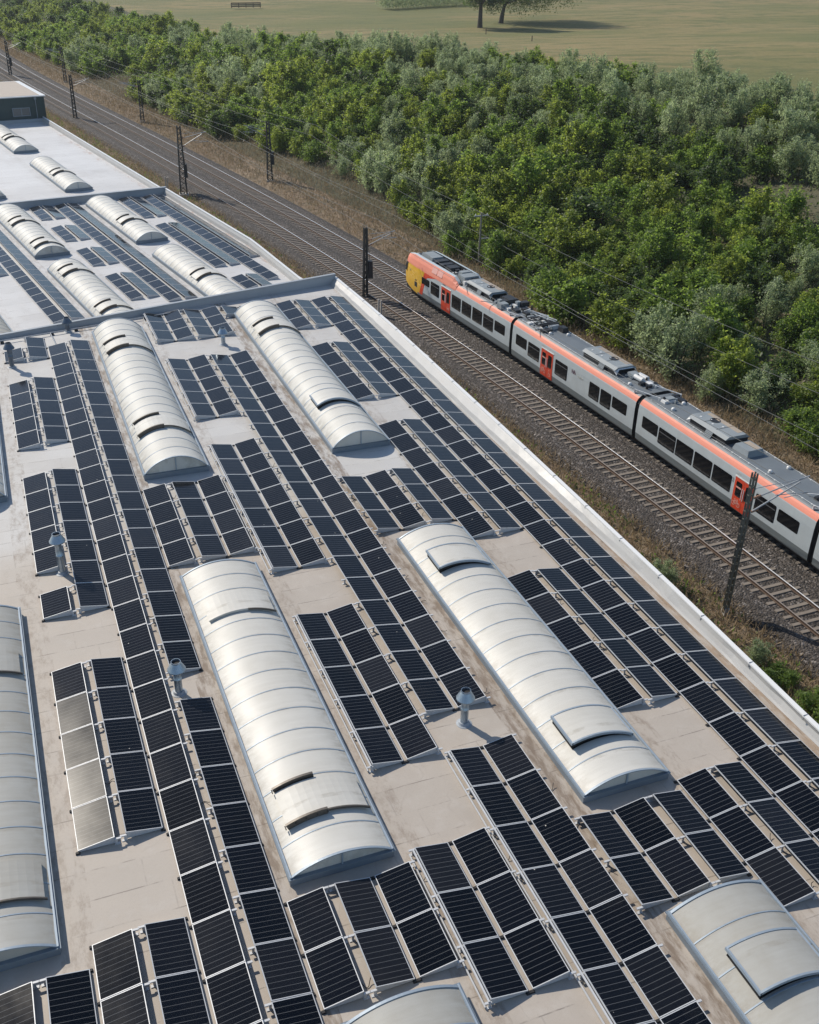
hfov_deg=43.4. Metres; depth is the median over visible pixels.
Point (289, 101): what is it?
shrub tree
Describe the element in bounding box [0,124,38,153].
rooflight
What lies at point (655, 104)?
shrub tree
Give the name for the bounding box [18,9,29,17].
dark shrub
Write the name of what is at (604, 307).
locust shrub
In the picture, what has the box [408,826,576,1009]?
solar array
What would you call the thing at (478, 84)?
dark shrub
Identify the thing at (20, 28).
locust shrub
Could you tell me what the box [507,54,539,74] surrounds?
dark shrub
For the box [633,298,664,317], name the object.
shrub tree
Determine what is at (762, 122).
willow shrub
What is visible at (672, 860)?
solar array
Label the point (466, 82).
shrub tree
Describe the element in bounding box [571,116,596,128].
shrub tree
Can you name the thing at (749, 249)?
shrub tree
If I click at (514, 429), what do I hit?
trackside grass
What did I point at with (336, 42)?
shrub tree
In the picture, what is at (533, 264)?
shrub tree
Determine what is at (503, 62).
willow shrub
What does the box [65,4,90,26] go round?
shrub tree
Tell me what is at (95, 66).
shrub tree
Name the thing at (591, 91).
shrub tree
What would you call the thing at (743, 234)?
locust shrub
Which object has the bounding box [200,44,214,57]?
willow shrub
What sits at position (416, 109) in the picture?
locust shrub
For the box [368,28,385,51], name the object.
willow shrub
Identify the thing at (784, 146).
locust shrub
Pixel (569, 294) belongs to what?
shrub tree
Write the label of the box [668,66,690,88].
willow shrub
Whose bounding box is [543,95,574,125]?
locust shrub
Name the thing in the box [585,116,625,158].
shrub tree
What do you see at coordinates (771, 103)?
dark shrub
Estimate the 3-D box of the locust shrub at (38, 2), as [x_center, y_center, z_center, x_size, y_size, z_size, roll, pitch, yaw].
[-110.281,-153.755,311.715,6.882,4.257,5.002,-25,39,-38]
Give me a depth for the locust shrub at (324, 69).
161.08 m
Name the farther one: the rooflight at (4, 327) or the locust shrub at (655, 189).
the locust shrub at (655, 189)
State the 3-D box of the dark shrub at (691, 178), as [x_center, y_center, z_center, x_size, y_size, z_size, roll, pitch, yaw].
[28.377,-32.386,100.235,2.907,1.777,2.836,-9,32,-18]
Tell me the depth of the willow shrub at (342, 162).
127.67 m
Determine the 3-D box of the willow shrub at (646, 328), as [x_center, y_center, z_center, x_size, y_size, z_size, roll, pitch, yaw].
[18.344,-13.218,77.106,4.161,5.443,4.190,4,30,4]
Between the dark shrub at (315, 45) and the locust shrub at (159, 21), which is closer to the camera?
the dark shrub at (315, 45)
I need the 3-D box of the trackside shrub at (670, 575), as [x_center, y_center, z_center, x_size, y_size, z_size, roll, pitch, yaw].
[12.979,3.192,52.548,1.498,1.706,1.772,-19,36,-31]
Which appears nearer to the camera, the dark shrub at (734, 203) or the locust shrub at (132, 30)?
the dark shrub at (734, 203)
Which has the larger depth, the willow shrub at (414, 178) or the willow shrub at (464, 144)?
the willow shrub at (464, 144)
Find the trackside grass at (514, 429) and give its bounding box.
[2,81,818,723]
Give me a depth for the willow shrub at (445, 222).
102.73 m
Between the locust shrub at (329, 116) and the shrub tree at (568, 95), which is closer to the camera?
the shrub tree at (568, 95)
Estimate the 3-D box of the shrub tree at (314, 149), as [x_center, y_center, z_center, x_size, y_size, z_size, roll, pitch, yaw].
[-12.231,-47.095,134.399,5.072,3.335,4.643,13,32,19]
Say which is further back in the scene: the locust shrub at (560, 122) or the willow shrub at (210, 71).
the willow shrub at (210, 71)
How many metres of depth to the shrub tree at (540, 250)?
94.92 m
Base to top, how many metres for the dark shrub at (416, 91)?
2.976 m
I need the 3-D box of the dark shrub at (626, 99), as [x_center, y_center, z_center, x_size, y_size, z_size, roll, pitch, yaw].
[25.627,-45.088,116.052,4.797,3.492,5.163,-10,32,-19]
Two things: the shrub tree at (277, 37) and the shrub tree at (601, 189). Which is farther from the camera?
the shrub tree at (277, 37)
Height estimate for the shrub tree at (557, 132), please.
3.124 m
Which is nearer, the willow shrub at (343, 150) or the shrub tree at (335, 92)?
the willow shrub at (343, 150)
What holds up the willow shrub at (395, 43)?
on the ground at (754, 40)
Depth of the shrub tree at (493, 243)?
96.18 m
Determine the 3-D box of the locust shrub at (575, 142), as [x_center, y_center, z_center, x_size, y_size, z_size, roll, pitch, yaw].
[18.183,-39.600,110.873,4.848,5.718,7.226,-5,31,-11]
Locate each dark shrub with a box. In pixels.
[0,27,4,37]
[3,9,16,19]
[4,1,16,7]
[10,0,25,5]
[15,16,30,26]
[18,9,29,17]
[31,37,47,53]
[35,36,53,41]
[42,12,64,23]
[47,1,67,13]
[54,13,68,23]
[60,0,72,10]
[66,4,90,14]
[67,0,83,5]
[68,27,82,39]
[102,31,125,40]
[102,51,123,71]
[113,5,124,15]
[134,44,150,62]
[136,37,149,47]
[143,88,171,108]
[145,13,166,27]
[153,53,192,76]
[173,100,205,124]
[175,40,182,47]
[177,19,189,30]
[177,37,188,52]
[183,88,199,95]
[200,104,245,138]
[208,54,233,66]
[218,93,248,110]
[226,28,243,43]
[241,50,253,65]
[246,71,267,92]
[252,114,274,131]
[267,54,296,66]
[293,118,313,132]
[294,48,319,57]
[308,40,324,52]
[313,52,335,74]
[318,38,350,56]
[337,135,358,155]
[340,67,373,86]
[347,58,358,68]
[348,123,368,136]
[356,75,374,86]
[358,147,377,157]
[360,70,377,77]
[360,118,373,133]
[378,112,393,130]
[391,85,400,94]
[393,100,415,119]
[394,192,421,216]
[395,119,428,146]
[402,85,429,104]
[409,130,426,152]
[420,186,452,207]
[437,202,461,216]
[464,103,489,129]
[466,78,489,98]
[482,226,508,246]
[490,74,517,90]
[504,95,546,124]
[504,113,534,134]
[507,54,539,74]
[520,264,552,283]
[536,263,576,276]
[545,94,565,110]
[561,187,618,232]
[570,149,607,180]
[572,99,594,115]
[589,282,640,310]
[590,94,628,128]
[616,116,654,143]
[618,95,655,123]
[619,263,657,288]
[632,127,670,152]
[642,263,666,280]
[654,137,685,161]
[664,161,693,180]
[664,165,691,188]
[686,169,707,186]
[687,153,744,195]
[688,127,717,154]
[717,142,747,164]
[725,199,746,221]
[726,259,775,309]
[740,152,781,179]
[743,98,780,122]
[748,224,783,249]
[753,264,785,280]
[758,236,794,271]
[759,363,798,401]
[767,349,806,377]
[791,327,818,351]
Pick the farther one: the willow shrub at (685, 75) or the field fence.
the field fence
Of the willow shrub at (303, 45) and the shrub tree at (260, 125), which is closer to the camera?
the shrub tree at (260, 125)
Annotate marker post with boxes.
[378,299,381,313]
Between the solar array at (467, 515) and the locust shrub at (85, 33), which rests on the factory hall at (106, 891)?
the solar array at (467, 515)
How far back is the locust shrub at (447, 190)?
112.37 m
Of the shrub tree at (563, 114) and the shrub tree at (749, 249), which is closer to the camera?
the shrub tree at (749, 249)
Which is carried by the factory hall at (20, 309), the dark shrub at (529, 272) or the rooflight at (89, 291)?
the rooflight at (89, 291)
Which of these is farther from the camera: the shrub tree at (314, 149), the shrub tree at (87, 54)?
the shrub tree at (87, 54)
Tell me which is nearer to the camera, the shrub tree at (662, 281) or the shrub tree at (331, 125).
the shrub tree at (662, 281)
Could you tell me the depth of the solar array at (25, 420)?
54.37 m
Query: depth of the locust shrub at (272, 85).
157.83 m
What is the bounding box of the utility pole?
[474,212,488,265]
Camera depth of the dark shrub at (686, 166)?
101.61 m
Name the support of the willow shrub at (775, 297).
on the ground at (754, 40)
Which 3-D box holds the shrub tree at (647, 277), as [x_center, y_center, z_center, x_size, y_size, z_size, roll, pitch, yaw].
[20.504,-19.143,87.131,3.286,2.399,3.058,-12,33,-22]
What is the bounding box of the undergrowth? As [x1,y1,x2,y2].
[0,0,818,434]
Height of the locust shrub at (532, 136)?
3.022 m
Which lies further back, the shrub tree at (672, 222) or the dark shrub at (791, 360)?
the shrub tree at (672, 222)
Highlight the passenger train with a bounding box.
[406,250,818,570]
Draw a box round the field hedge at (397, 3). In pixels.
[373,0,469,8]
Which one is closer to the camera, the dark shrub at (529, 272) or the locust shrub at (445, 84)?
the dark shrub at (529, 272)
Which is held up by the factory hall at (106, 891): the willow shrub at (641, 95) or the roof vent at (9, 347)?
the roof vent at (9, 347)
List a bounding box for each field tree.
[458,0,509,27]
[483,0,581,22]
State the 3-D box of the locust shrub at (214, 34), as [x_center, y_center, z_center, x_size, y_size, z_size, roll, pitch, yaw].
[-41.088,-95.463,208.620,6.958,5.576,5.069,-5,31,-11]
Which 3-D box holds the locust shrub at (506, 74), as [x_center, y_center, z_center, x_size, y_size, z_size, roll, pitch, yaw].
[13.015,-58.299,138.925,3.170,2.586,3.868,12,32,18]
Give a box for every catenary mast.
[4,39,20,74]
[46,47,66,81]
[68,74,87,117]
[120,80,144,122]
[176,125,207,196]
[244,121,274,181]
[362,227,396,296]
[721,471,809,615]
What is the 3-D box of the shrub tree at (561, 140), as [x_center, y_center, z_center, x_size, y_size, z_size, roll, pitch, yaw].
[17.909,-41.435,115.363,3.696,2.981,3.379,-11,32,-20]
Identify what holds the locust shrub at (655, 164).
on the ground at (754, 40)
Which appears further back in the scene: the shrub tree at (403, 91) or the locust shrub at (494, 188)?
the shrub tree at (403, 91)
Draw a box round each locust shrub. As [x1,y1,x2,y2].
[0,17,16,36]
[4,27,13,40]
[8,21,26,39]
[12,5,20,17]
[20,8,41,23]
[22,0,29,8]
[28,3,37,11]
[31,6,42,15]
[32,0,51,6]
[33,22,46,31]
[33,36,45,55]
[39,49,52,60]
[44,1,56,14]
[44,6,64,15]
[51,41,72,56]
[58,43,77,66]
[78,27,94,41]
[82,21,102,33]
[88,6,103,17]
[93,14,110,25]
[97,1,111,13]
[97,11,112,24]
[99,39,113,48]
[100,26,107,32]
[107,22,124,34]
[124,24,140,39]
[124,63,142,75]
[124,74,145,100]
[132,83,148,103]
[139,21,155,35]
[141,36,177,70]
[149,8,180,36]
[158,71,176,87]
[161,86,191,110]
[162,91,196,116]
[163,66,178,77]
[168,92,191,119]
[183,37,213,61]
[183,71,203,87]
[189,93,209,110]
[189,96,222,129]
[191,59,217,75]
[192,27,219,42]
[192,70,212,92]
[192,80,218,97]
[208,88,231,105]
[219,78,238,95]
[226,81,251,98]
[230,125,244,139]
[233,52,250,66]
[234,54,257,71]
[253,96,277,120]
[253,125,271,150]
[255,58,286,96]
[258,42,279,52]
[259,72,293,102]
[267,54,318,92]
[268,86,287,105]
[268,124,291,151]
[280,90,296,100]
[283,58,297,68]
[288,135,305,156]
[299,56,316,73]
[300,96,328,120]
[304,29,320,41]
[306,124,325,142]
[311,56,322,70]
[312,73,341,98]
[313,105,341,132]
[315,61,340,81]
[319,94,332,103]
[323,90,355,117]
[330,123,358,147]
[339,115,351,125]
[341,98,368,126]
[349,47,372,69]
[352,159,373,180]
[356,132,386,149]
[358,91,388,112]
[363,46,398,70]
[372,84,390,102]
[385,180,410,206]
[391,152,426,185]
[392,67,404,75]
[397,200,417,220]
[399,140,425,171]
[400,130,426,159]
[401,98,424,122]
[403,92,420,108]
[403,201,427,225]
[406,108,441,136]
[412,198,447,226]
[414,69,446,93]
[415,46,440,69]
[417,209,447,231]
[421,160,465,192]
[434,182,462,205]
[436,107,475,138]
[437,84,467,114]
[441,73,462,88]
[444,162,460,185]
[445,134,462,149]
[448,200,469,228]
[451,151,485,191]
[453,170,485,202]
[456,124,473,144]
[466,128,498,155]
[470,197,512,241]
[474,166,518,217]
[480,199,510,227]
[481,81,512,110]
[491,88,530,115]
[491,168,524,203]
[493,223,538,260]
[495,132,526,161]
[496,70,512,85]
[499,252,526,279]
[503,189,537,217]
[503,207,534,235]
[507,144,546,167]
[517,242,552,264]
[522,125,553,145]
[523,141,561,174]
[529,165,574,212]
[532,206,584,252]
[534,57,546,65]
[535,54,554,63]
[538,80,565,101]
[541,56,561,68]
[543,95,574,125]
[546,114,568,131]
[546,222,597,266]
[550,181,584,213]
[553,168,582,191]
[555,204,574,219]
[556,119,604,161]
[557,258,598,291]
[564,219,613,261]
[573,166,606,195]
[578,291,631,340]
[597,299,645,348]
[598,250,643,279]
[598,267,631,297]
[599,237,625,266]
[604,221,627,233]
[608,144,649,183]
[613,174,649,197]
[631,149,677,183]
[639,170,685,216]
[647,198,685,228]
[665,261,693,276]
[684,125,706,149]
[702,330,762,397]
[704,237,732,266]
[707,251,751,288]
[709,200,738,233]
[721,222,766,253]
[732,321,766,350]
[733,183,778,228]
[745,103,776,128]
[761,120,785,142]
[761,263,798,295]
[768,215,804,249]
[774,141,802,152]
[780,379,818,408]
[789,287,818,323]
[808,355,818,382]
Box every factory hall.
[0,116,165,208]
[0,188,428,355]
[0,273,818,1023]
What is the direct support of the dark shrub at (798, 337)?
on the ground at (754, 40)
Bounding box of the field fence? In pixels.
[231,2,260,7]
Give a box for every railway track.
[0,53,818,576]
[0,66,818,646]
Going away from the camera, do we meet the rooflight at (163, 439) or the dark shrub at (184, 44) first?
the rooflight at (163, 439)
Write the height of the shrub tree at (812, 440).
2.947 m
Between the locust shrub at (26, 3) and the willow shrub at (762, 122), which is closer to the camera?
the willow shrub at (762, 122)
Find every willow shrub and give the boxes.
[62,42,80,70]
[73,32,92,52]
[127,34,144,48]
[142,75,160,100]
[144,83,158,105]
[155,96,167,113]
[164,37,175,45]
[167,24,181,38]
[168,73,178,87]
[169,29,181,42]
[176,64,194,76]
[176,77,199,92]
[179,24,193,39]
[184,29,193,39]
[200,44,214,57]
[205,59,228,84]
[209,71,224,84]
[211,37,224,46]
[213,72,234,91]
[216,80,225,95]
[219,20,233,37]
[219,30,239,45]
[220,55,245,85]
[226,24,254,49]
[227,44,245,54]
[228,72,250,86]
[231,74,256,89]
[244,35,258,53]
[245,48,256,62]
[245,82,266,106]
[248,56,268,78]
[254,24,277,40]
[256,41,263,52]
[266,34,275,45]
[280,38,294,51]
[300,39,309,49]
[301,123,311,136]
[305,33,319,49]
[310,47,328,62]
[328,154,351,175]
[334,29,347,39]
[336,42,355,60]
[337,135,365,161]
[347,32,363,55]
[354,146,385,190]
[360,37,389,52]
[364,147,381,159]
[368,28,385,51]
[370,152,403,194]
[373,138,391,151]
[379,108,404,146]
[381,94,401,115]
[383,141,401,175]
[384,28,404,59]
[384,55,400,82]
[385,169,420,196]
[386,135,402,149]
[390,55,403,66]
[394,64,423,91]
[399,62,418,86]
[402,32,423,60]
[409,152,439,191]
[413,49,422,62]
[417,65,435,85]
[418,33,428,51]
[418,177,435,199]
[423,134,446,152]
[423,141,453,169]
[424,193,442,209]
[426,35,446,61]
[427,28,448,53]
[427,80,444,98]
[430,212,448,235]
[434,46,450,70]
[434,54,454,78]
[435,43,453,55]
[436,202,474,243]
[443,30,458,47]
[444,70,460,88]
[445,36,460,57]
[447,42,469,68]
[448,78,463,93]
[450,145,468,170]
[452,56,469,76]
[454,139,469,156]
[456,50,473,69]
[465,62,497,82]
[466,61,482,77]
[466,74,484,89]
[466,112,480,134]
[467,92,480,108]
[468,49,487,66]
[469,134,493,164]
[472,47,490,67]
[477,96,491,112]
[479,39,500,56]
[481,82,493,96]
[484,97,499,121]
[486,55,499,68]
[488,113,500,126]
[489,61,504,78]
[498,115,508,125]
[500,56,508,71]
[505,91,525,115]
[506,61,534,78]
[510,74,529,95]
[514,46,528,62]
[526,65,544,92]
[527,70,553,101]
[528,63,549,76]
[531,109,551,129]
[540,68,554,93]
[554,67,576,92]
[555,47,579,78]
[558,65,573,80]
[566,110,584,126]
[568,78,587,98]
[572,60,587,78]
[573,86,593,103]
[576,50,609,93]
[596,63,623,94]
[596,68,629,107]
[620,85,637,103]
[625,300,676,365]
[626,94,654,126]
[630,93,645,102]
[632,70,653,98]
[636,62,648,76]
[640,92,651,102]
[644,62,664,91]
[648,312,700,382]
[649,73,677,96]
[651,88,669,110]
[653,71,676,94]
[654,90,673,116]
[655,96,690,138]
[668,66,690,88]
[670,82,695,112]
[671,73,694,98]
[674,70,694,86]
[676,123,696,137]
[680,96,695,123]
[682,311,717,360]
[684,281,740,330]
[688,48,722,87]
[689,71,727,126]
[691,102,730,132]
[693,362,728,402]
[706,65,728,94]
[706,110,730,129]
[715,68,748,89]
[715,127,744,155]
[718,73,732,104]
[718,76,748,108]
[720,282,754,303]
[722,85,752,127]
[726,98,751,117]
[735,330,763,361]
[735,363,791,413]
[738,116,776,159]
[746,85,762,113]
[748,84,765,103]
[752,115,774,144]
[753,71,790,101]
[753,275,793,328]
[754,71,793,113]
[758,213,778,234]
[770,134,807,180]
[771,105,810,150]
[773,95,811,127]
[779,99,792,121]
[783,273,808,306]
[785,88,799,103]
[786,242,818,286]
[789,78,813,103]
[793,109,818,140]
[796,339,818,381]
[797,139,818,167]
[799,150,818,184]
[801,133,818,151]
[807,94,815,110]
[809,93,818,122]
[809,122,818,142]
[809,150,818,184]
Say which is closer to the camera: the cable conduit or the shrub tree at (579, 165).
the cable conduit
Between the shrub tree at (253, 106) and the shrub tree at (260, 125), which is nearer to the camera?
the shrub tree at (260, 125)
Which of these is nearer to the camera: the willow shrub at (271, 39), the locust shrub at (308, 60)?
the locust shrub at (308, 60)
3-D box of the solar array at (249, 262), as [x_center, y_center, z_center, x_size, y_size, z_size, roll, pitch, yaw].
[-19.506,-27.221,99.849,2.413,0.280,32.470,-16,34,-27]
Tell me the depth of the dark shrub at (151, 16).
253.61 m
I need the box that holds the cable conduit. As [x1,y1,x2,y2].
[0,310,183,344]
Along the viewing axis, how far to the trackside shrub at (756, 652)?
47.05 m
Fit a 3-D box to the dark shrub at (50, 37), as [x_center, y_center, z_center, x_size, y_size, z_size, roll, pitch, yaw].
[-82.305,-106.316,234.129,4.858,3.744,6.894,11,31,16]
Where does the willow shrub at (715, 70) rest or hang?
on the ground at (754, 40)
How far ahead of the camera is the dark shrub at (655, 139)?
108.52 m
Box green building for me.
[0,81,46,120]
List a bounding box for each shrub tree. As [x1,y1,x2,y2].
[13,29,32,50]
[24,39,33,52]
[27,24,34,31]
[29,27,52,40]
[40,41,51,55]
[47,25,70,34]
[47,40,62,52]
[49,48,62,65]
[52,30,71,45]
[52,34,69,44]
[58,21,78,29]
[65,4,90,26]
[76,41,97,53]
[77,55,109,77]
[78,49,101,62]
[79,50,113,72]
[82,45,102,56]
[88,36,103,45]
[102,20,121,28]
[109,16,124,23]
[112,31,137,43]
[113,44,146,69]
[120,10,138,20]
[127,15,154,26]
[128,58,140,68]
[130,19,144,31]
[131,72,162,99]
[141,59,154,73]
[142,32,155,38]
[145,34,162,44]
[149,71,168,80]
[158,42,186,60]
[159,75,185,93]
[160,24,178,35]
[182,37,205,57]
[184,17,202,33]
[186,32,208,49]
[190,57,200,68]
[191,50,212,61]
[204,39,243,62]
[220,101,248,125]
[227,63,248,80]
[228,94,247,108]
[229,123,240,136]
[236,103,261,124]
[237,93,267,115]
[242,123,256,140]
[243,36,258,53]
[247,62,268,76]
[247,110,260,124]
[250,45,274,61]
[254,30,289,47]
[254,122,272,140]
[257,104,299,147]
[262,53,277,61]
[270,78,303,101]
[272,40,300,61]
[278,104,294,119]
[279,43,308,60]
[281,97,299,114]
[281,98,299,115]
[282,128,308,150]
[291,104,304,118]
[292,31,314,48]
[293,91,323,112]
[294,77,316,94]
[295,91,307,105]
[297,101,316,116]
[298,139,331,162]
[299,47,316,63]
[299,72,321,89]
[300,86,321,98]
[304,111,325,133]
[308,63,319,75]
[319,91,357,113]
[320,87,342,96]
[324,116,351,147]
[327,89,342,98]
[327,138,342,156]
[328,37,354,56]
[330,73,348,89]
[332,52,355,76]
[338,66,353,80]
[338,83,373,95]
[341,81,352,89]
[349,146,374,166]
[350,85,368,102]
[356,61,376,73]
[359,94,386,114]
[362,108,381,136]
[365,104,387,119]
[367,59,383,76]
[370,73,394,94]
[373,152,403,186]
[374,70,401,90]
[375,61,391,78]
[390,85,411,107]
[400,117,418,127]
[415,92,471,132]
[419,101,442,118]
[420,117,447,141]
[423,131,461,159]
[438,228,472,256]
[450,83,486,111]
[455,186,491,213]
[457,148,490,172]
[460,210,490,238]
[462,74,482,92]
[463,236,488,262]
[476,172,495,178]
[478,123,513,155]
[478,228,519,272]
[480,114,518,139]
[480,157,505,176]
[481,47,511,67]
[485,142,520,173]
[490,230,524,250]
[502,58,522,77]
[506,144,575,201]
[510,77,528,96]
[514,126,534,139]
[516,207,556,243]
[520,117,552,149]
[521,259,544,275]
[521,274,548,299]
[524,246,574,267]
[526,44,546,64]
[527,263,570,314]
[528,227,551,253]
[530,194,551,223]
[538,276,593,328]
[545,61,559,79]
[546,137,568,157]
[548,126,573,143]
[548,151,590,182]
[551,76,581,107]
[553,107,572,127]
[556,127,573,151]
[568,112,590,125]
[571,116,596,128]
[574,71,594,84]
[575,83,608,104]
[575,247,618,277]
[576,102,600,119]
[578,270,607,308]
[579,114,596,149]
[580,261,614,284]
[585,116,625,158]
[587,178,630,210]
[589,129,637,162]
[598,228,637,250]
[599,149,630,179]
[602,175,651,216]
[606,57,631,76]
[609,202,638,226]
[609,243,644,265]
[610,112,626,136]
[611,61,651,93]
[623,210,661,240]
[623,275,685,312]
[624,140,659,162]
[629,221,654,248]
[632,220,673,269]
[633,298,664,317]
[636,270,666,298]
[644,97,678,126]
[645,202,668,225]
[647,226,710,269]
[649,269,707,322]
[651,294,688,335]
[657,211,686,240]
[661,134,690,151]
[666,149,698,167]
[666,264,692,294]
[674,204,719,248]
[677,204,714,230]
[679,266,731,310]
[680,187,714,211]
[682,136,728,172]
[683,292,751,351]
[687,241,730,272]
[692,178,740,215]
[702,338,761,373]
[710,125,742,145]
[714,204,761,242]
[721,285,761,325]
[726,235,775,272]
[747,142,776,166]
[764,183,814,224]
[767,314,802,350]
[774,400,818,438]
[781,218,818,259]
[784,297,818,341]
[789,320,818,368]
[789,406,818,458]
[795,233,818,265]
[802,106,818,130]
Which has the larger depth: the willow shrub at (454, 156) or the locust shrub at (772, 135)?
the willow shrub at (454, 156)
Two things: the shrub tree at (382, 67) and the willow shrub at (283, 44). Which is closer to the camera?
the shrub tree at (382, 67)
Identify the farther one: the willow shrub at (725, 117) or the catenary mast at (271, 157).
the catenary mast at (271, 157)
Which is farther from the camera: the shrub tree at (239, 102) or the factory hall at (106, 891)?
the shrub tree at (239, 102)
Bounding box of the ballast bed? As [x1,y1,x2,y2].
[0,49,818,684]
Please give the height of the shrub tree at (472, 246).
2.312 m
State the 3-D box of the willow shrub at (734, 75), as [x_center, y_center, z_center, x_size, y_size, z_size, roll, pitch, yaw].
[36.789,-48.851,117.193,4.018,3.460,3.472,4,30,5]
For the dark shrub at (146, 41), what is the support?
on the ground at (754, 40)
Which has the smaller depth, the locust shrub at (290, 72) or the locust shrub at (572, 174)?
the locust shrub at (572, 174)
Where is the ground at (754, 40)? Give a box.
[0,0,818,714]
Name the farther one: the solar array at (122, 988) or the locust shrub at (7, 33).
the locust shrub at (7, 33)
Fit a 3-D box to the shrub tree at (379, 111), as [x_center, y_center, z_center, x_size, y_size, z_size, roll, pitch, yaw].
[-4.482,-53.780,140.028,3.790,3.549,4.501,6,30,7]
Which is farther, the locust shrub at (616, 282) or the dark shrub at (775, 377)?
the locust shrub at (616, 282)
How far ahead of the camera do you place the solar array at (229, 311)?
69.18 m
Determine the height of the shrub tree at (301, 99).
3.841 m
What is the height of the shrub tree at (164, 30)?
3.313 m
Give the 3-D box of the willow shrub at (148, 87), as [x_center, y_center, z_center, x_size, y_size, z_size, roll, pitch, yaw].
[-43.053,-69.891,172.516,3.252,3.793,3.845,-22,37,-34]
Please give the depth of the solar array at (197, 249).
95.58 m
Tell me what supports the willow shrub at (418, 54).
on the ground at (754, 40)
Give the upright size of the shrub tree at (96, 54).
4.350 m
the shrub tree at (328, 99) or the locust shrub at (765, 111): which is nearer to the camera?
the locust shrub at (765, 111)
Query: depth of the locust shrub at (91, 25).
243.44 m
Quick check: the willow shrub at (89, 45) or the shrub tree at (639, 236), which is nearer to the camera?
the shrub tree at (639, 236)
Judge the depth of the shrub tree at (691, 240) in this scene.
88.72 m
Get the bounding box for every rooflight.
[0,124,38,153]
[0,191,5,198]
[0,204,69,258]
[0,315,12,333]
[0,437,7,502]
[0,605,60,971]
[29,156,92,192]
[47,258,132,316]
[85,195,167,244]
[91,318,209,480]
[152,244,242,296]
[179,559,395,886]
[233,300,390,453]
[340,982,479,1023]
[396,523,670,802]
[665,879,818,1023]
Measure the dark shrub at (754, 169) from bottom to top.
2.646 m
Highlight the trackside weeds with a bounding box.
[46,114,815,718]
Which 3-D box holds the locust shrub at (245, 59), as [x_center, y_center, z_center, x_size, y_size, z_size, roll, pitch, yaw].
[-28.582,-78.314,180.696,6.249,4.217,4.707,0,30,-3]
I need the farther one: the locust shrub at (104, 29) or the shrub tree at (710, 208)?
the locust shrub at (104, 29)
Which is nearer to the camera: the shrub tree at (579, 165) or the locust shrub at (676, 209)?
the locust shrub at (676, 209)
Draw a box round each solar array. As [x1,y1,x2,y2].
[0,230,84,323]
[0,265,7,275]
[0,968,96,1023]
[3,337,49,363]
[7,377,69,451]
[21,469,110,613]
[28,205,65,220]
[38,586,76,621]
[47,340,322,1023]
[49,657,165,855]
[51,225,90,241]
[54,203,196,301]
[76,247,118,265]
[89,917,210,1023]
[105,272,159,299]
[117,196,166,217]
[141,194,277,279]
[141,474,258,568]
[142,310,195,343]
[155,222,239,266]
[165,354,240,420]
[181,306,235,338]
[207,350,490,718]
[207,438,328,574]
[219,306,240,317]
[231,273,271,288]
[274,299,332,328]
[284,860,463,1014]
[292,603,442,772]
[310,296,818,840]
[312,341,397,400]
[337,468,454,534]
[378,419,522,537]
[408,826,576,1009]
[444,733,711,1023]
[507,568,678,709]
[574,790,751,913]
[673,761,818,906]
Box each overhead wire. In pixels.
[0,30,818,450]
[3,39,818,483]
[12,34,818,436]
[25,54,817,501]
[68,44,818,362]
[69,50,817,392]
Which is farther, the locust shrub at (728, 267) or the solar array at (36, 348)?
the locust shrub at (728, 267)
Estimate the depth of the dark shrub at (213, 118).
150.65 m
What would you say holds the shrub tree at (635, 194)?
on the ground at (754, 40)
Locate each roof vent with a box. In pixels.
[3,342,16,368]
[49,532,69,576]
[62,316,72,332]
[167,658,186,697]
[218,327,227,345]
[456,687,474,728]
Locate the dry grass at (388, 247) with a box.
[0,35,818,482]
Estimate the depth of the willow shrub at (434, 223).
105.68 m
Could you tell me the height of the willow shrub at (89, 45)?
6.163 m
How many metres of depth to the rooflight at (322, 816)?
33.23 m
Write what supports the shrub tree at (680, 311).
on the ground at (754, 40)
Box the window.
[12,107,30,116]
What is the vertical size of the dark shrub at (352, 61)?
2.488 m
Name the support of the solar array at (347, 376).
on the factory hall at (106, 891)
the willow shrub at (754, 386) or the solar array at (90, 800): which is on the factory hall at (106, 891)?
the solar array at (90, 800)
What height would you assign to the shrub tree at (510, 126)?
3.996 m
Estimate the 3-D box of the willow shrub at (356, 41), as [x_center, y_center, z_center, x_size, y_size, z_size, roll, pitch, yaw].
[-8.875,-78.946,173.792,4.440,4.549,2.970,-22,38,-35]
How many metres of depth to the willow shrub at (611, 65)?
124.19 m
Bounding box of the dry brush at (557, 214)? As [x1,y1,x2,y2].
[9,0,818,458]
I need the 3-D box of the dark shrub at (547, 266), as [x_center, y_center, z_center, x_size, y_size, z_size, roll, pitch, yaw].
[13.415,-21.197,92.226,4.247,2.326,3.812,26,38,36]
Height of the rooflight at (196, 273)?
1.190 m
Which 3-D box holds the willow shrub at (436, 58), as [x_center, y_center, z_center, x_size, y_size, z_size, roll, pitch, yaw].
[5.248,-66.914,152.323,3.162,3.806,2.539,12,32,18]
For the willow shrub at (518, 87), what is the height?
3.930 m
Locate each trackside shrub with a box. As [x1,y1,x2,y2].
[650,557,681,585]
[745,637,775,665]
[760,659,803,692]
[792,685,818,722]
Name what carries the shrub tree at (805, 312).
on the ground at (754, 40)
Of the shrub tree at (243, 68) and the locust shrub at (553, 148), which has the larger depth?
the shrub tree at (243, 68)
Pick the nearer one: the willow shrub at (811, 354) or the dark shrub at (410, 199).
the willow shrub at (811, 354)
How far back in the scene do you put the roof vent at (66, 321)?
65.10 m
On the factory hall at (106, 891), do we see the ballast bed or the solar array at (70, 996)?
the solar array at (70, 996)

